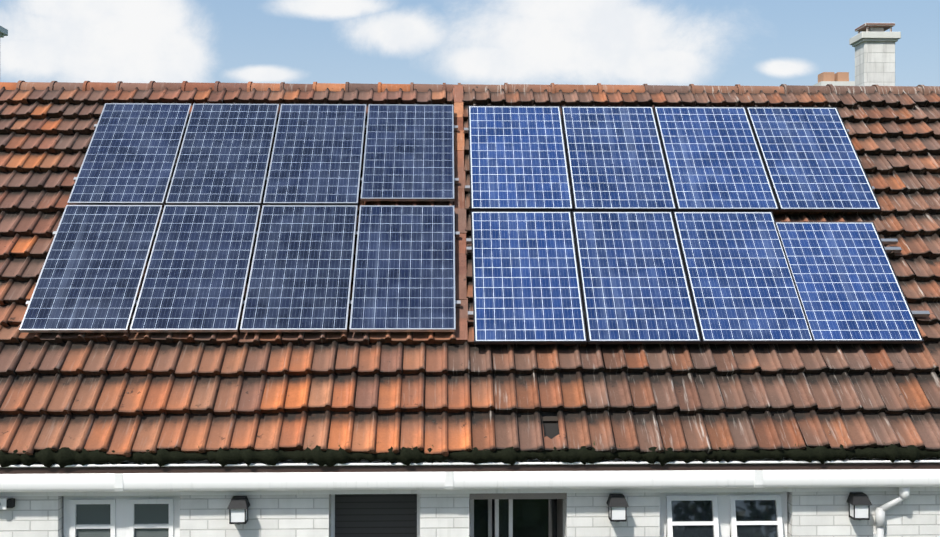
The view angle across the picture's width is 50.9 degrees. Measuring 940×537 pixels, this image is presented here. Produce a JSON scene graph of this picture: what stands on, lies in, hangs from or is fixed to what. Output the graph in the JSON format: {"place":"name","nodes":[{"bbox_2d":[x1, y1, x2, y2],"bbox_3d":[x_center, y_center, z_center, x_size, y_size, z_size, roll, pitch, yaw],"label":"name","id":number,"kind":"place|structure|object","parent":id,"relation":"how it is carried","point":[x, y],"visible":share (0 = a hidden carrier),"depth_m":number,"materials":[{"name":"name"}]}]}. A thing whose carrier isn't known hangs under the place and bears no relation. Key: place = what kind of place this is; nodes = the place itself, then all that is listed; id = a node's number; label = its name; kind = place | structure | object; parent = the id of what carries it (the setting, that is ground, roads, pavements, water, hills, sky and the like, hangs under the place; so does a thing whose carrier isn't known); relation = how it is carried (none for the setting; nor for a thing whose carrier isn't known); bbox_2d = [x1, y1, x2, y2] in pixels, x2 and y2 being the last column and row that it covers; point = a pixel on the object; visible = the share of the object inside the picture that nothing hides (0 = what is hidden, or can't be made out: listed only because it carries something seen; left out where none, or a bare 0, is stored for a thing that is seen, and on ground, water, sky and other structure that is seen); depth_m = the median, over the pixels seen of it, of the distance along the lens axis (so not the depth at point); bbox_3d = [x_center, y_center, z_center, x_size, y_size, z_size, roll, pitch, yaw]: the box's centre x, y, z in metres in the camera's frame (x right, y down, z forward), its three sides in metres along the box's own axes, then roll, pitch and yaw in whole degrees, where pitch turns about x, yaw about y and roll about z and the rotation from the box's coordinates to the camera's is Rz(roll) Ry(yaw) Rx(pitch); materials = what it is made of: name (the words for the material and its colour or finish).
{"place":"outdoors","nodes":[
{"label":"outdoors","id":0,"kind":"place"},
{"bbox_2d":[0,0,939,85],"label":"sky","id":1,"kind":"structure","parent":0,"point":[483,42],"materials":[{"name":"blue"}]},
{"bbox_2d":[5,93,936,450],"bbox_3d":[-0.022,-0.297,10.110,19.000,3.786,3.543,0,0,-1],"label":"roof underlay","id":2,"kind":"object","parent":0,"point":[551,429],"depth_m":8.76,"materials":[{"name":"black"}]},
{"label":"ground","id":3,"kind":"structure","parent":0,"visible":0},
{"bbox_2d":[0,491,939,536],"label":"house walls","id":4,"kind":"structure","parent":3,"relation":"on","point":[826,514],"depth_m":8.49,"materials":[{"name":"white brick"}]},
{"bbox_2d":[0,497,14,509],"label":"security camera","id":5,"kind":"object","parent":4,"relation":"attached to","point":[6,503],"visible":1,"depth_m":8.33,"materials":[{"name":"white plastic"}]},
{"bbox_2d":[63,495,179,536],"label":"window","id":6,"kind":"structure","parent":4,"relation":"attached to","point":[127,516],"depth_m":8.51,"materials":[{"name":"white plastic"}]},
{"bbox_2d":[227,496,249,524],"bbox_3d":[-1.958,2.053,8.367,0.170,0.225,0.150,0,0,-1],"label":"wall lamp","id":7,"kind":"object","parent":4,"relation":"attached to","point":[238,506],"visible":1,"depth_m":8.32,"materials":[{"name":"black metal"}]},
{"bbox_2d":[331,494,419,536],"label":"shutter door","id":8,"kind":"structure","parent":4,"relation":"attached to","point":[375,515],"depth_m":8.67,"materials":[{"name":"black plastic"}]},
{"bbox_2d":[0,487,939,495],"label":"fascia","id":9,"kind":"structure","parent":4,"relation":"on","point":[463,491],"depth_m":8.47,"materials":[{"name":"white paint"}]},
{"bbox_2d":[0,457,939,491],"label":"gutter","id":10,"kind":"object","parent":9,"relation":"attached to","point":[362,474],"visible":0.8,"depth_m":8.30,"materials":[{"name":"white plastic"}]},
{"bbox_2d":[114,470,762,491],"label":"gutter joints","id":11,"kind":"object","parent":10,"relation":"attached to","point":[118,482],"visible":0.88,"depth_m":8.29,"materials":[{"name":"white plastic"}]},
{"bbox_2d":[469,493,566,536],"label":"window","id":12,"kind":"structure","parent":4,"relation":"attached to","point":[515,514],"depth_m":9.06,"materials":[{"name":"black glass"}]},
{"bbox_2d":[607,494,628,521],"bbox_3d":[1.261,2.053,8.450,0.170,0.225,0.150,0,0,-1],"label":"wall lamp","id":13,"kind":"object","parent":4,"relation":"attached to","point":[617,504],"visible":1,"depth_m":8.40,"materials":[{"name":"black metal"}]},
{"bbox_2d":[660,492,786,536],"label":"window","id":14,"kind":"structure","parent":4,"relation":"attached to","point":[722,514],"depth_m":8.62,"materials":[{"name":"white plastic"}]},
{"bbox_2d":[846,492,871,519],"bbox_3d":[3.349,2.053,8.504,0.170,0.225,0.150,0,0,-1],"label":"wall lamp","id":15,"kind":"object","parent":4,"relation":"attached to","point":[860,503],"visible":1,"depth_m":8.45,"materials":[{"name":"black metal"}]},
{"bbox_2d":[872,487,909,536],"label":"downpipe","id":16,"kind":"object","parent":4,"relation":"attached to","point":[904,493],"visible":0.92,"depth_m":8.50,"materials":[{"name":"white plastic"}]},
{"bbox_3d":[-0.065,3.093,11.797,18.100,2.425,6.570,0,0,-1],"label":"interior","id":17,"kind":"object","parent":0,"visible":0},
{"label":"gables","id":18,"kind":"object","parent":17,"relation":"on","visible":0},
{"bbox_2d":[0,86,939,456],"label":"roof tiles","id":19,"kind":"object","parent":18,"relation":"attached to","point":[152,392],"visible":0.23,"depth_m":8.88,"materials":[{"name":"brown ceramic"}]},
{"bbox_2d":[0,80,453,93],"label":"ridge tiles","id":20,"kind":"object","parent":19,"relation":"on","point":[216,86],"visible":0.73,"depth_m":11.69,"materials":[{"name":"brown ceramic"}]},
{"bbox_2d":[19,103,460,332],"bbox_3d":[-2.139,-0.648,10.147,4.056,2.460,2.306,0,0,-1],"label":"solar array","id":21,"kind":"object","parent":19,"relation":"on","point":[91,276],"visible":1,"depth_m":9.93,"materials":[{"name":"blue"}]},
{"bbox_2d":[453,85,467,343],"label":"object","id":22,"kind":"structure","parent":19,"relation":"on","point":[461,332],"depth_m":10.16,"materials":[{"name":"orange ceramic"}]},
{"bbox_2d":[0,441,939,467],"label":"moss","id":23,"kind":"object","parent":19,"relation":"on","point":[62,457],"visible":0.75,"depth_m":8.26,"materials":[{"name":"green plant"}]},
{"bbox_2d":[541,417,557,422],"bbox_3d":[0.695,1.316,8.599,0.173,0.052,0.051,0,0,-1],"label":"roof vent","id":24,"kind":"object","parent":19,"relation":"on","point":[550,419],"visible":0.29,"depth_m":8.59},
{"bbox_2d":[464,105,929,343],"bbox_3d":[2.140,-0.589,10.202,4.368,2.559,2.398,0,0,-1],"label":"solar array","id":25,"kind":"object","parent":19,"relation":"on","point":[720,255],"visible":1,"depth_m":9.97,"materials":[{"name":"blue"}]},
{"bbox_2d":[458,83,939,95],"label":"ridge tiles","id":26,"kind":"object","parent":19,"relation":"on","point":[736,88],"visible":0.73,"depth_m":11.83,"materials":[{"name":"brown ceramic"}]},
{"bbox_3d":[-0.112,-0.297,13.624,19.000,3.757,3.515,0,0,-1],"label":"roof","id":27,"kind":"object","parent":18,"relation":"attached to","visible":0},
{"bbox_2d":[0,26,7,37],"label":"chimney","id":28,"kind":"object","parent":27,"relation":"on","point":[3,31],"visible":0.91,"depth_m":12.89,"materials":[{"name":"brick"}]},
{"bbox_2d":[813,72,854,85],"bbox_3d":[5.393,-0.911,14.673,0.500,3.967,0.400,0,0,-1],"label":"chimney","id":29,"kind":"object","parent":27,"relation":"on","point":[835,79],"visible":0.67,"depth_m":14.55,"materials":[{"name":"ceramic"}]},
{"bbox_2d":[849,23,900,85],"bbox_3d":[5.213,-2.067,12.718,0.500,2.113,0.400,0,0,-1],"label":"chimney","id":30,"kind":"object","parent":27,"relation":"on","point":[873,44],"visible":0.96,"depth_m":12.57,"materials":[{"name":"brick"}]}
]}

